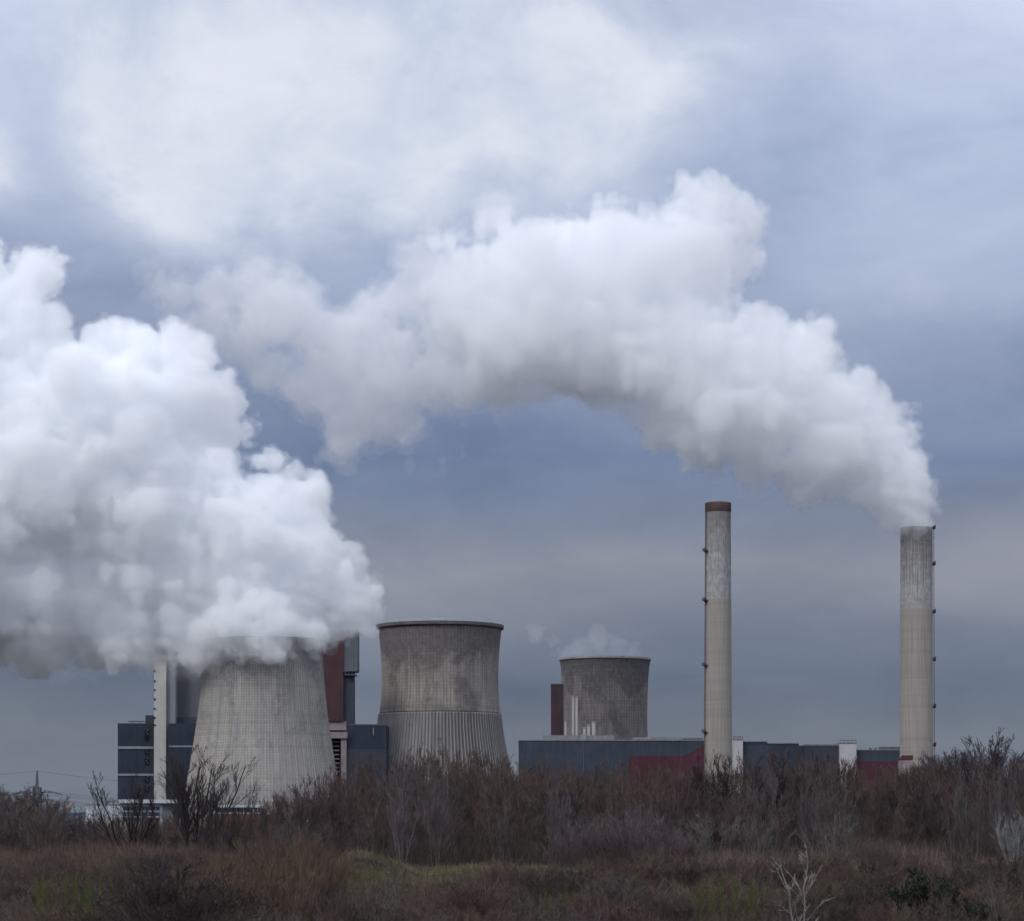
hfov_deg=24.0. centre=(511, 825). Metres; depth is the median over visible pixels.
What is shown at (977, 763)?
ridge shrub
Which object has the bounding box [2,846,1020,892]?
dry grass
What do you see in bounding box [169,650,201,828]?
boiler house
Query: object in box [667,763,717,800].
thicket shrub
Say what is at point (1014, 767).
thicket shrub
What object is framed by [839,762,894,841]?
thicket shrub
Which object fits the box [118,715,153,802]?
boiler house
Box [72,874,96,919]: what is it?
green sapling
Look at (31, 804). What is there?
thicket shrub
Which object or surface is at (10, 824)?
thicket shrub
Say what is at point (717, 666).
chimney
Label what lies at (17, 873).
crest brush
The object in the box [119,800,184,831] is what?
office block
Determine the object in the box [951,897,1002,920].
gorse bush
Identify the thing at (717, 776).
bare tree
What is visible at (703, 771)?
thicket shrub
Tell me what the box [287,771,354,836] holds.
thicket shrub
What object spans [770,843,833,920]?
birch
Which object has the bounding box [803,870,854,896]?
slope shrub
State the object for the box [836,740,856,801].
stair tower
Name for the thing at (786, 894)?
slope shrub
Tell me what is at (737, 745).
stair tower
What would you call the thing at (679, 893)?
slope shrub
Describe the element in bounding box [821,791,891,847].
thicket shrub
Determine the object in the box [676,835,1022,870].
pink weeds
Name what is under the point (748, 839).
pale shrub
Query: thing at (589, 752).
turbine hall
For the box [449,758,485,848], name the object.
thicket shrub
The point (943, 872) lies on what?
crest brush
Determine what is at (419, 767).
thicket shrub
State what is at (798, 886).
slope shrub
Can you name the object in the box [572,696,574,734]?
vent pipe
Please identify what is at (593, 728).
vent pipe
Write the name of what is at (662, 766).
thicket shrub
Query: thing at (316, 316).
sky
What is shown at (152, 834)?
thicket shrub
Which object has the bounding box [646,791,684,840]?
thicket shrub
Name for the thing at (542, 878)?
slope shrub
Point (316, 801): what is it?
thicket shrub
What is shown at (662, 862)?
slope shrub
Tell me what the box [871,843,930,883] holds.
crest brush
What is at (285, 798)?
thicket shrub
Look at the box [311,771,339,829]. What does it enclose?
thicket shrub
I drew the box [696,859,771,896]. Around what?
slope shrub
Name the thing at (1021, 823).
slim sapling
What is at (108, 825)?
thicket shrub
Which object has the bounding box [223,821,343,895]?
rusty brush
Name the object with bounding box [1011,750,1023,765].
ridge shrub
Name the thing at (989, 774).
thicket shrub
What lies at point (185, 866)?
slope shrub
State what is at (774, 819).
thicket shrub
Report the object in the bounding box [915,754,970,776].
ridge shrub
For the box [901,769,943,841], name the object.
thicket shrub
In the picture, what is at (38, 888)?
green sapling
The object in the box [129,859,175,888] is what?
crest brush
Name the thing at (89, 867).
crest brush
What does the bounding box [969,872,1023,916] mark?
slope shrub
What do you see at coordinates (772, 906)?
slope shrub
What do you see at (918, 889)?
gorse bush
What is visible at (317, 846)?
crest brush
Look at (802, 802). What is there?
slim sapling
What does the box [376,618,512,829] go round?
cooling tower
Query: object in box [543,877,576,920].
green sapling
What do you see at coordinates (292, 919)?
slope shrub
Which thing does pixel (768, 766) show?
thicket shrub
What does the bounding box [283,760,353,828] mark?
thicket shrub
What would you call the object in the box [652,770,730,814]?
thicket shrub
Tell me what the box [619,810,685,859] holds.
mauve shrub
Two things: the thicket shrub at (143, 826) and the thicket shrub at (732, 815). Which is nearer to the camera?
the thicket shrub at (732, 815)
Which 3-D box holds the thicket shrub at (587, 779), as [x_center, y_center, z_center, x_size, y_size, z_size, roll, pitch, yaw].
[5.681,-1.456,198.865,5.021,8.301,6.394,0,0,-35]
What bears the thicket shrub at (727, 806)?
on the ground at (358, 871)
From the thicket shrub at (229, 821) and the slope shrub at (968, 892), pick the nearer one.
the slope shrub at (968, 892)
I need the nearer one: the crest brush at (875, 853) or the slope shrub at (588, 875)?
the slope shrub at (588, 875)
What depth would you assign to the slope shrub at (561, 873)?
118.74 m
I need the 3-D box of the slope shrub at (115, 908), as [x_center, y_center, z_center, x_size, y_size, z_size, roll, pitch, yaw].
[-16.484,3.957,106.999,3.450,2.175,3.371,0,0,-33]
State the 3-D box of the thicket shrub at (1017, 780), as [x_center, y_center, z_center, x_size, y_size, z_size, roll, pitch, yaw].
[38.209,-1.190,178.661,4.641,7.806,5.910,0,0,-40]
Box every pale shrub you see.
[515,806,596,865]
[679,810,744,864]
[735,814,795,861]
[794,811,877,860]
[990,810,1023,864]
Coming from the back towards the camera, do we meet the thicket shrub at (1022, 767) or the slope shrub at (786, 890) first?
the thicket shrub at (1022, 767)
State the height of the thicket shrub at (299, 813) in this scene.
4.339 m
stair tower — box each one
[154,655,176,799]
[732,737,742,804]
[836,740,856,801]
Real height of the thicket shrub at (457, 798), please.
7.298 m
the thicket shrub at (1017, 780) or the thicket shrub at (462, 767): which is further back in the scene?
the thicket shrub at (462, 767)
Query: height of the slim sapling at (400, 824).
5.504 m
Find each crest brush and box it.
[0,859,64,899]
[34,857,113,899]
[67,858,146,897]
[125,843,184,873]
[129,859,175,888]
[153,846,192,864]
[168,853,209,873]
[186,854,243,882]
[282,834,333,864]
[290,841,348,866]
[634,851,704,889]
[678,857,727,886]
[722,858,791,891]
[753,843,820,886]
[795,847,845,878]
[795,855,851,881]
[819,846,862,871]
[822,860,887,894]
[846,834,898,869]
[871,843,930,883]
[917,855,992,889]
[974,857,1017,876]
[1008,841,1023,863]
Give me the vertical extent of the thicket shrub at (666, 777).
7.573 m
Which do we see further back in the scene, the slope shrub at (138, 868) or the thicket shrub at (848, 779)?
the thicket shrub at (848, 779)
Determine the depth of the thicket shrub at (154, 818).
213.01 m
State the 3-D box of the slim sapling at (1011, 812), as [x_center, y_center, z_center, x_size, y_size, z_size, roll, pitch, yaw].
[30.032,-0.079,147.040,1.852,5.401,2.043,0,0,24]
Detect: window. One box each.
[124,807,159,809]
[124,812,159,815]
[145,730,148,740]
[218,808,260,811]
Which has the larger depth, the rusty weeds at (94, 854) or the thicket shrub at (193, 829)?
the thicket shrub at (193, 829)
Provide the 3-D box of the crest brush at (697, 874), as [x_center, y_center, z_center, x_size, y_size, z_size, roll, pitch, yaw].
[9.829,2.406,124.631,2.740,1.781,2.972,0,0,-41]
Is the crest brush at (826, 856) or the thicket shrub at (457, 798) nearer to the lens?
the crest brush at (826, 856)
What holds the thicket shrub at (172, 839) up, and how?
on the ground at (358, 871)
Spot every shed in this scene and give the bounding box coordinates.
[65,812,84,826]
[897,755,912,774]
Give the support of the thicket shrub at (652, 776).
on the ground at (358, 871)
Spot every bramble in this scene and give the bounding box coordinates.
[69,848,286,920]
[91,875,274,920]
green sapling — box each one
[33,872,56,920]
[46,868,92,919]
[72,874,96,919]
[81,870,126,920]
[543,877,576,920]
[689,872,721,920]
[711,867,753,920]
[745,873,766,920]
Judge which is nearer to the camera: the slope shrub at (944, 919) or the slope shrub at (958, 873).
the slope shrub at (944, 919)
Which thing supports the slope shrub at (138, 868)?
on the ground at (358, 871)
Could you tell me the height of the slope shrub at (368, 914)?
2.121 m
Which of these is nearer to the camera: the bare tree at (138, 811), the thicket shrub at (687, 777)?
the bare tree at (138, 811)
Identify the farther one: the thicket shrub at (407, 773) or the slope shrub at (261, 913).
the thicket shrub at (407, 773)
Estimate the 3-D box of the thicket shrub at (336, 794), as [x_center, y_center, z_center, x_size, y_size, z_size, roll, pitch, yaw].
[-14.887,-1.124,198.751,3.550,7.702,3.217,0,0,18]
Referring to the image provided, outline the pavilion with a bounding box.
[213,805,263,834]
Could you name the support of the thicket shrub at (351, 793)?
on the ground at (358, 871)
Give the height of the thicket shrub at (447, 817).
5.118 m
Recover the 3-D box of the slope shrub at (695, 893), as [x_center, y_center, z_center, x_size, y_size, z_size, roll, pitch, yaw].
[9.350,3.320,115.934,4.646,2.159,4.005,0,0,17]
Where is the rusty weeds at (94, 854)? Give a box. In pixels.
[0,836,315,880]
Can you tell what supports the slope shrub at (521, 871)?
on the ground at (358, 871)
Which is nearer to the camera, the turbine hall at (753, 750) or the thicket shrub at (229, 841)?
the thicket shrub at (229, 841)
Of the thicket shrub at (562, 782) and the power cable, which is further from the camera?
the power cable
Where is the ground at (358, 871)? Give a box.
[0,821,1020,920]
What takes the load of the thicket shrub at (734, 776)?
on the ground at (358, 871)
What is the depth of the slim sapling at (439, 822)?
145.13 m
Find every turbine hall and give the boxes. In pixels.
[347,722,388,827]
[518,734,703,818]
[743,741,838,793]
[856,747,899,791]
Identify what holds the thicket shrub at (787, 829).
on the ground at (358, 871)
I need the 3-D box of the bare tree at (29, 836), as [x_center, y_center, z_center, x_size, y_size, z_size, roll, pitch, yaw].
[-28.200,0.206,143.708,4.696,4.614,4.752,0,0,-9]
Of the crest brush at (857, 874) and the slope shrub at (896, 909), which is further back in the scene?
the crest brush at (857, 874)
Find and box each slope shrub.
[0,873,56,905]
[25,876,79,910]
[28,893,83,920]
[56,867,128,904]
[75,878,124,905]
[101,893,175,920]
[116,866,188,891]
[117,880,185,907]
[123,886,218,919]
[125,858,165,877]
[165,859,207,879]
[185,899,278,920]
[216,879,283,911]
[223,898,286,920]
[249,875,320,908]
[278,910,342,920]
[310,886,389,920]
[327,889,401,920]
[327,898,404,920]
[336,900,415,920]
[373,900,406,920]
[406,884,493,920]
[418,878,514,920]
[438,880,494,903]
[450,875,536,911]
[453,881,537,920]
[456,898,535,920]
[458,855,524,888]
[466,867,531,899]
[485,859,543,893]
[498,864,570,900]
[507,871,591,909]
[520,890,585,920]
[521,871,564,892]
[525,862,593,904]
[534,859,609,895]
[637,856,700,889]
[644,883,704,920]
[644,893,691,920]
[660,874,749,916]
[660,884,700,907]
[666,859,714,886]
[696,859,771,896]
[697,875,752,906]
[704,848,766,875]
[705,869,757,892]
[712,893,764,920]
[714,871,784,905]
[714,883,811,920]
[737,855,819,885]
[746,910,795,920]
[748,876,845,920]
[756,903,832,920]
[768,879,816,906]
[773,871,804,890]
[777,893,879,920]
[780,878,816,903]
[783,852,855,882]
[783,875,846,920]
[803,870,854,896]
[805,866,852,888]
[854,880,900,905]
[856,857,903,872]
[866,868,918,889]
[881,897,940,920]
[890,857,943,879]
[894,881,973,913]
[904,857,961,883]
[910,888,990,920]
[926,875,966,895]
[930,912,997,920]
[937,862,975,884]
[939,886,1020,918]
[943,863,1023,906]
[945,901,1015,920]
[951,882,981,909]
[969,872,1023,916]
[984,869,1023,905]
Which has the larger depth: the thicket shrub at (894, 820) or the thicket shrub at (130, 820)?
the thicket shrub at (130, 820)
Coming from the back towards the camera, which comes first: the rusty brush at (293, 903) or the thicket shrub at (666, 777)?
the thicket shrub at (666, 777)
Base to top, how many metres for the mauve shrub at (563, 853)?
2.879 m
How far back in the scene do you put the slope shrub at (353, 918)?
101.79 m
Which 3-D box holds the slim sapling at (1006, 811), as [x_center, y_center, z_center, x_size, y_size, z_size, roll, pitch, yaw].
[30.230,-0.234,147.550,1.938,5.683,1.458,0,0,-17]
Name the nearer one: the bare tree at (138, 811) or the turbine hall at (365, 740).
the bare tree at (138, 811)
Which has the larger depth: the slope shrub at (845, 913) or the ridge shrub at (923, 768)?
the ridge shrub at (923, 768)
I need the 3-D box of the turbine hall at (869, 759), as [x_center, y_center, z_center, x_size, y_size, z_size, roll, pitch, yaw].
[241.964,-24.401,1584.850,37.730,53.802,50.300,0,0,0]
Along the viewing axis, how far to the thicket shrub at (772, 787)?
160.48 m
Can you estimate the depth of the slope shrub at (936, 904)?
107.67 m
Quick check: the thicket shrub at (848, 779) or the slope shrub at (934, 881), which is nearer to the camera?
the slope shrub at (934, 881)
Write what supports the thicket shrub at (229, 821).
on the ground at (358, 871)
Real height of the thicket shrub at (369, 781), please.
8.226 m
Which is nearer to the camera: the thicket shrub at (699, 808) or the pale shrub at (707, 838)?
the pale shrub at (707, 838)
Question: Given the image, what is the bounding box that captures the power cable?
[0,771,260,790]
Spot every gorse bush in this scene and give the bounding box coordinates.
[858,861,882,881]
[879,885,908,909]
[880,867,949,920]
[908,876,969,920]
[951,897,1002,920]
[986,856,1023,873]
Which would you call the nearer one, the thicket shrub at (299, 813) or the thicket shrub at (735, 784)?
the thicket shrub at (299, 813)
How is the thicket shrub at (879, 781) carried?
on the ground at (358, 871)
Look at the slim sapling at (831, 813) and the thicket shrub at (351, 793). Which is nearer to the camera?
the slim sapling at (831, 813)
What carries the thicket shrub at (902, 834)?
on the ground at (358, 871)
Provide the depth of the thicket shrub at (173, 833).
160.96 m
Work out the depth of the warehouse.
820.00 m
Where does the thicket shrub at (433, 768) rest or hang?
on the ground at (358, 871)
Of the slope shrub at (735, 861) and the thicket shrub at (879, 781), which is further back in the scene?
the thicket shrub at (879, 781)
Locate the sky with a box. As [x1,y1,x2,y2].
[0,0,1023,814]
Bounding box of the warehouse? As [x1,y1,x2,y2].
[85,801,120,829]
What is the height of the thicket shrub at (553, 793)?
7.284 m
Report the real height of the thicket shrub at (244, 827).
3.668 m
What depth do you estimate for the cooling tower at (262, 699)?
1122.55 m
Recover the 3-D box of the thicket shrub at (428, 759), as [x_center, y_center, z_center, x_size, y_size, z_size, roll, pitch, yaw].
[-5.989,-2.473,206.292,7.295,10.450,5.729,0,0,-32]
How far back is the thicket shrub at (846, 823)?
159.82 m
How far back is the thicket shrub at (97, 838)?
163.84 m
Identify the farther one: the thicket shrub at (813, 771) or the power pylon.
the power pylon
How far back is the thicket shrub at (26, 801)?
184.72 m
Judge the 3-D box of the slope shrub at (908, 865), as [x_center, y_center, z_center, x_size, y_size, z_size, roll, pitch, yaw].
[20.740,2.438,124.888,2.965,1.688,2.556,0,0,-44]
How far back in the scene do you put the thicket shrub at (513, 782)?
182.58 m
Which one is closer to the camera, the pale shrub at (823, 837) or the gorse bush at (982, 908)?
the gorse bush at (982, 908)
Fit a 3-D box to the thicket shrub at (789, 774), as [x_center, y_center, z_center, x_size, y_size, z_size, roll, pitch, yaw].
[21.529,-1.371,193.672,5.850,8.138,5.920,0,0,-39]
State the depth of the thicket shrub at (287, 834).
149.55 m
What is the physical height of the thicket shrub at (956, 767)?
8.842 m
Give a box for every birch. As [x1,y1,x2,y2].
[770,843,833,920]
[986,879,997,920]
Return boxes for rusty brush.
[152,849,255,918]
[188,836,301,903]
[210,848,331,920]
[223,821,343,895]
[274,835,367,920]
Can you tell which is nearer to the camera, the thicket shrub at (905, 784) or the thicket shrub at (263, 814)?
the thicket shrub at (263, 814)
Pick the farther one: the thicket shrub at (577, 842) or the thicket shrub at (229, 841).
the thicket shrub at (229, 841)
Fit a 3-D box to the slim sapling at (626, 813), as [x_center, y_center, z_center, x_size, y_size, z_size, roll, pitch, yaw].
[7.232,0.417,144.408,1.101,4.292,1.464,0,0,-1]
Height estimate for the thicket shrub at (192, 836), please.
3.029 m
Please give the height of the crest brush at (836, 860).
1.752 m
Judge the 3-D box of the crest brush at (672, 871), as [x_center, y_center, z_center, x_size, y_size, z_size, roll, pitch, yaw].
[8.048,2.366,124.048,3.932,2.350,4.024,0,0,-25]
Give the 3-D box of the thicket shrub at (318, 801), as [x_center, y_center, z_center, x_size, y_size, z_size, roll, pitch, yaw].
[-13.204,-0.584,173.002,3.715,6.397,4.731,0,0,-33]
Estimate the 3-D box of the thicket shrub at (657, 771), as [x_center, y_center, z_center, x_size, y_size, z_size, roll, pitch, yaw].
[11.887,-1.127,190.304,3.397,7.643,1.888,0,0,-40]
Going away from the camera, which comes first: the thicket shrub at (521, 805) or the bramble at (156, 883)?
the bramble at (156, 883)
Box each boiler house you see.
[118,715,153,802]
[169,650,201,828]
[312,630,359,810]
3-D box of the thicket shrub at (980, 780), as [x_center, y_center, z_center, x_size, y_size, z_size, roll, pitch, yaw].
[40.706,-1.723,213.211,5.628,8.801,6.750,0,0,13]
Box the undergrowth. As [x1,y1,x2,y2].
[0,824,1023,868]
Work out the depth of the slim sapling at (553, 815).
145.74 m
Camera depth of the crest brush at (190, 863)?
127.33 m
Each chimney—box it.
[701,501,731,810]
[900,524,935,771]
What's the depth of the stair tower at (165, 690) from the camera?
1354.00 m
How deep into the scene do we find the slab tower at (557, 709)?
1660.00 m
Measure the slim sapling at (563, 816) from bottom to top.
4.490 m
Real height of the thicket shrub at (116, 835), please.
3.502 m
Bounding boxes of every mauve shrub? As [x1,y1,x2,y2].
[532,825,605,870]
[559,808,636,867]
[584,805,668,864]
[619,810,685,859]
[653,827,703,864]
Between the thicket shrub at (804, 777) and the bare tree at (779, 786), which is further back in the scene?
the thicket shrub at (804, 777)
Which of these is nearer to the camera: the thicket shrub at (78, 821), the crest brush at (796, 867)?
the crest brush at (796, 867)
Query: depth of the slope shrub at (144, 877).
120.42 m
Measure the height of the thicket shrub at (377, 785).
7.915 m
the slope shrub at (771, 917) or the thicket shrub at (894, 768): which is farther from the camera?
the thicket shrub at (894, 768)
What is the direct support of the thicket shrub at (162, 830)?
on the ground at (358, 871)
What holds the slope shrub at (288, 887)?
on the ground at (358, 871)
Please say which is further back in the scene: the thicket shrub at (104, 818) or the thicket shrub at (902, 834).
the thicket shrub at (104, 818)
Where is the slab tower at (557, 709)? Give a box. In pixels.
[551,684,563,734]
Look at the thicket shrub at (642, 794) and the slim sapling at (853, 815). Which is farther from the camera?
the thicket shrub at (642, 794)
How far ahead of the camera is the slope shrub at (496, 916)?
103.03 m
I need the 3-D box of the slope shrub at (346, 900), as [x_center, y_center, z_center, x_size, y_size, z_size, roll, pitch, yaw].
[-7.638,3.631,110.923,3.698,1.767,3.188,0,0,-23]
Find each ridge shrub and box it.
[897,754,943,789]
[914,748,991,795]
[915,747,959,808]
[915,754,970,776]
[957,750,1008,781]
[972,752,1020,788]
[990,751,1022,787]
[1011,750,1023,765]
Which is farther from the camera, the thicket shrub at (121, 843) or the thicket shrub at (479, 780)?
the thicket shrub at (479, 780)
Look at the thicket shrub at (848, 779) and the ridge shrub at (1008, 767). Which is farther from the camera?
the ridge shrub at (1008, 767)
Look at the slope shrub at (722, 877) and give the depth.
122.93 m
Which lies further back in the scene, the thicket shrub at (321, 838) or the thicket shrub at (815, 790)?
the thicket shrub at (815, 790)
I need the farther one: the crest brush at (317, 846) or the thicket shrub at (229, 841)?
the thicket shrub at (229, 841)
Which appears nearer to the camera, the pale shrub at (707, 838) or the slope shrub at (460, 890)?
the slope shrub at (460, 890)
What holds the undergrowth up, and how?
on the ground at (358, 871)
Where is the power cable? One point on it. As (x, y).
(113, 780)
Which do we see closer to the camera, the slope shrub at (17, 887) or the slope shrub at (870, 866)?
the slope shrub at (17, 887)
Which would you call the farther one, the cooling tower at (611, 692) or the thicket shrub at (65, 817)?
the cooling tower at (611, 692)
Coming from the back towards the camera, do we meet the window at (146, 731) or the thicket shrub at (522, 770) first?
the window at (146, 731)
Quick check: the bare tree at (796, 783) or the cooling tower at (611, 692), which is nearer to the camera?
the bare tree at (796, 783)
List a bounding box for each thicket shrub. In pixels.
[0,791,43,844]
[0,793,34,851]
[0,801,27,851]
[0,817,19,854]
[2,809,38,854]
[13,804,55,854]
[15,787,44,846]
[15,790,45,837]
[19,790,35,839]
[23,821,72,853]
[33,800,68,844]
[43,799,81,843]
[56,801,75,846]
[63,809,116,847]
[64,807,94,850]
[69,820,97,848]
[71,808,89,839]
[75,815,126,848]
[82,813,124,845]
[93,813,145,852]
[94,824,115,851]
[97,805,120,836]
[112,829,133,852]
[114,807,158,848]
[117,814,145,848]
[126,812,159,848]
[139,813,191,838]
[140,831,165,849]
[141,806,178,845]
[141,810,160,838]
[147,817,159,844]
[148,834,183,852]
[159,818,190,851]
[161,822,198,847]
[176,813,214,849]
[191,822,219,853]
[193,812,233,849]
[200,808,249,852]
[216,820,250,855]
[219,808,238,840]
[222,821,241,853]
[227,815,253,848]
[234,806,271,849]
[241,806,256,851]
[253,792,313,846]
[254,797,271,853]
[256,801,273,851]
[259,791,303,834]
[262,821,301,852]
[267,814,328,858]
[271,802,314,843]
[272,788,306,837]
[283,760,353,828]
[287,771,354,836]
[294,776,321,836]
[300,785,355,851]
[306,774,352,841]
[306,821,331,851]
[307,778,328,827]
[310,765,353,842]
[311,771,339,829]
[313,775,387,851]
[317,814,376,852]
[337,763,369,848]
[345,770,423,854]
[348,750,425,838]
[348,754,423,850]
[348,755,373,837]
[353,761,392,845]
[361,762,392,843]
[363,798,393,854]
[366,757,427,796]
[371,760,454,858]
[372,760,430,851]
[372,791,424,862]
[375,764,414,855]
[378,748,443,799]
[379,761,470,852]
[398,738,490,835]
[403,788,466,862]
[405,743,445,798]
[405,761,463,838]
[420,747,518,849]
[428,746,458,848]
[439,757,467,854]
[442,758,515,849]
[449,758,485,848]
[452,748,530,844]
[459,805,513,860]
[461,744,518,833]
[463,792,529,862]
[467,762,541,854]
[474,766,514,850]
[479,764,557,852]
[481,753,539,837]
[493,775,526,843]
[502,755,545,841]
[512,757,555,840]
[514,761,563,836]
[515,765,590,835]
[515,769,597,838]
[517,776,578,843]
[521,767,575,843]
[523,781,599,834]
[546,754,583,802]
[552,764,583,814]
[554,758,607,822]
[566,830,603,857]
[579,764,627,825]
[604,758,638,811]
[606,778,647,821]
[615,800,652,833]
[618,776,692,856]
[623,762,681,826]
[627,770,717,854]
[635,764,670,792]
[636,815,678,858]
[643,780,720,858]
[644,763,682,831]
[646,770,711,841]
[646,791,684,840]
[649,765,676,832]
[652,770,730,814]
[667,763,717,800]
[670,802,729,858]
[682,792,764,853]
[692,755,734,815]
[694,814,745,855]
[695,756,724,804]
[697,781,751,854]
[705,787,761,848]
[707,755,761,796]
[709,768,760,825]
[726,752,751,812]
[726,766,792,855]
[727,797,798,857]
[732,764,778,845]
[740,748,808,845]
[743,761,804,843]
[752,750,788,846]
[759,770,824,850]
[766,745,807,838]
[776,799,826,854]
[777,763,857,852]
[779,747,828,838]
[783,756,872,847]
[789,748,866,801]
[791,763,818,815]
[797,803,847,851]
[799,776,868,845]
[805,753,839,797]
[821,753,865,797]
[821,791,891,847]
[821,792,871,850]
[835,771,867,848]
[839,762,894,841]
[855,801,911,854]
[864,757,924,836]
[864,764,881,791]
[866,764,894,828]
[870,763,931,812]
[870,770,927,838]
[875,766,945,845]
[883,753,956,846]
[889,799,924,853]
[898,776,976,855]
[901,756,980,837]
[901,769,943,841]
[908,796,949,854]
[929,779,995,842]
[936,758,984,843]
[945,758,997,841]
[947,753,972,804]
[952,751,999,846]
[965,752,994,841]
[966,755,1023,841]
[966,806,1019,855]
[969,783,1022,855]
[976,778,1023,848]
[981,763,1023,844]
[994,757,1023,828]
[994,759,1021,804]
[994,789,1023,856]
[1003,755,1019,788]
[1014,760,1023,797]
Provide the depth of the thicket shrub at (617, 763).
201.05 m
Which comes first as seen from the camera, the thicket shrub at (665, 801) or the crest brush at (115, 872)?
the crest brush at (115, 872)
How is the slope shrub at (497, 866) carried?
on the ground at (358, 871)
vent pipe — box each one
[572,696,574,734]
[575,696,577,734]
[587,725,590,734]
[592,722,595,734]
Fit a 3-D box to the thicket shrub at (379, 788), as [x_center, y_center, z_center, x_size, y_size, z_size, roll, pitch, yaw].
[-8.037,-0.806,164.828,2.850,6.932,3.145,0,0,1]
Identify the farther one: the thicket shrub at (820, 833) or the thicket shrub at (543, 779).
the thicket shrub at (543, 779)
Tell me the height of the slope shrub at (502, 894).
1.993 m
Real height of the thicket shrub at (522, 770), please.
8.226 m
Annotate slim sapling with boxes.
[385,781,421,862]
[422,772,452,865]
[494,802,511,864]
[545,784,575,865]
[555,796,572,849]
[625,797,641,855]
[795,780,827,856]
[798,788,820,852]
[816,775,850,850]
[837,802,861,852]
[950,773,969,857]
[954,777,985,857]
[987,777,1018,861]
[987,782,1016,858]
[1017,806,1023,847]
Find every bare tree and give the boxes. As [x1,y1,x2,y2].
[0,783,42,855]
[4,792,77,854]
[86,765,163,852]
[153,745,264,853]
[199,777,259,855]
[683,750,735,843]
[745,750,787,849]
[780,746,820,848]
[795,749,847,830]
[922,728,1023,786]
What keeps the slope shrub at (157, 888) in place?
on the ground at (358, 871)
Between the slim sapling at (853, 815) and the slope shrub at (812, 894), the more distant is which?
the slim sapling at (853, 815)
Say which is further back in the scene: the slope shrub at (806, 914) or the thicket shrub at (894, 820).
the thicket shrub at (894, 820)
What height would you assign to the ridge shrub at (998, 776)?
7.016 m
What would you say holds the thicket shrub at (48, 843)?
on the ground at (358, 871)
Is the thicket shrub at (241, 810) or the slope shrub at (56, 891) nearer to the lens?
the slope shrub at (56, 891)
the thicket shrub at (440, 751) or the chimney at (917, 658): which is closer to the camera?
the thicket shrub at (440, 751)
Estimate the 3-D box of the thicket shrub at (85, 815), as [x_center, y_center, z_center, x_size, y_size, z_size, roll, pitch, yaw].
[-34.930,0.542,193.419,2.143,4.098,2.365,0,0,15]
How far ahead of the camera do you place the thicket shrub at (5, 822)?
158.17 m
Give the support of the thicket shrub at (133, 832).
on the ground at (358, 871)
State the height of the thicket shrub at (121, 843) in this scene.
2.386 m
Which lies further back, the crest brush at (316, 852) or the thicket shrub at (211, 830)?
the thicket shrub at (211, 830)
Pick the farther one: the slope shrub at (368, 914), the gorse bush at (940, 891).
the gorse bush at (940, 891)
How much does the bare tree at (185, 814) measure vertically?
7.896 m
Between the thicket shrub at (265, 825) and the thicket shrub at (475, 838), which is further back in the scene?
the thicket shrub at (265, 825)
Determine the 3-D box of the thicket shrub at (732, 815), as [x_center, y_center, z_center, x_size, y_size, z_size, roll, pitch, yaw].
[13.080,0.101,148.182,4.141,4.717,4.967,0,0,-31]
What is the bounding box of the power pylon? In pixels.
[14,770,62,813]
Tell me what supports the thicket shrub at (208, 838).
on the ground at (358, 871)
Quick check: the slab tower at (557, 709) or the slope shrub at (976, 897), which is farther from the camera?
the slab tower at (557, 709)
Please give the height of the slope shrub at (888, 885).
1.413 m
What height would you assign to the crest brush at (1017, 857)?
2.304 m
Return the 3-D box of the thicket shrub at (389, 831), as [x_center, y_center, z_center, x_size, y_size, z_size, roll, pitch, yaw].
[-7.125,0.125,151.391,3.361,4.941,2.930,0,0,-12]
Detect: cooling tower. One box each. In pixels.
[179,636,340,830]
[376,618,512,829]
[559,656,650,739]
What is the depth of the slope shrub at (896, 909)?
107.81 m
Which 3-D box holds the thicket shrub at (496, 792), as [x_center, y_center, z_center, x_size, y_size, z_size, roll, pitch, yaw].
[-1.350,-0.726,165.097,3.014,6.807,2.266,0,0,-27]
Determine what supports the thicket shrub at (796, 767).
on the ground at (358, 871)
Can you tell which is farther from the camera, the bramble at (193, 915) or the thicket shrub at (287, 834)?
the thicket shrub at (287, 834)
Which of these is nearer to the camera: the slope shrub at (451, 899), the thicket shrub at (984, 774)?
the slope shrub at (451, 899)
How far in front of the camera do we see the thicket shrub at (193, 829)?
209.62 m
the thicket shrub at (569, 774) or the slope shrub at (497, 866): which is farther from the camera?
the thicket shrub at (569, 774)
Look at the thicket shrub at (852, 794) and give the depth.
164.26 m
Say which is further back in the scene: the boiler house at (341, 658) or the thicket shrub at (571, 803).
the boiler house at (341, 658)
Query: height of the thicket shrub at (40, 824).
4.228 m
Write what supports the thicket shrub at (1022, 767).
on the ground at (358, 871)
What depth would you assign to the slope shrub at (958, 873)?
123.05 m
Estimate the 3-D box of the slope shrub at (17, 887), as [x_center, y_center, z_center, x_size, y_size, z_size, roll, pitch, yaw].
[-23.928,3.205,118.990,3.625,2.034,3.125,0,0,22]
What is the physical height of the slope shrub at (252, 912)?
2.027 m

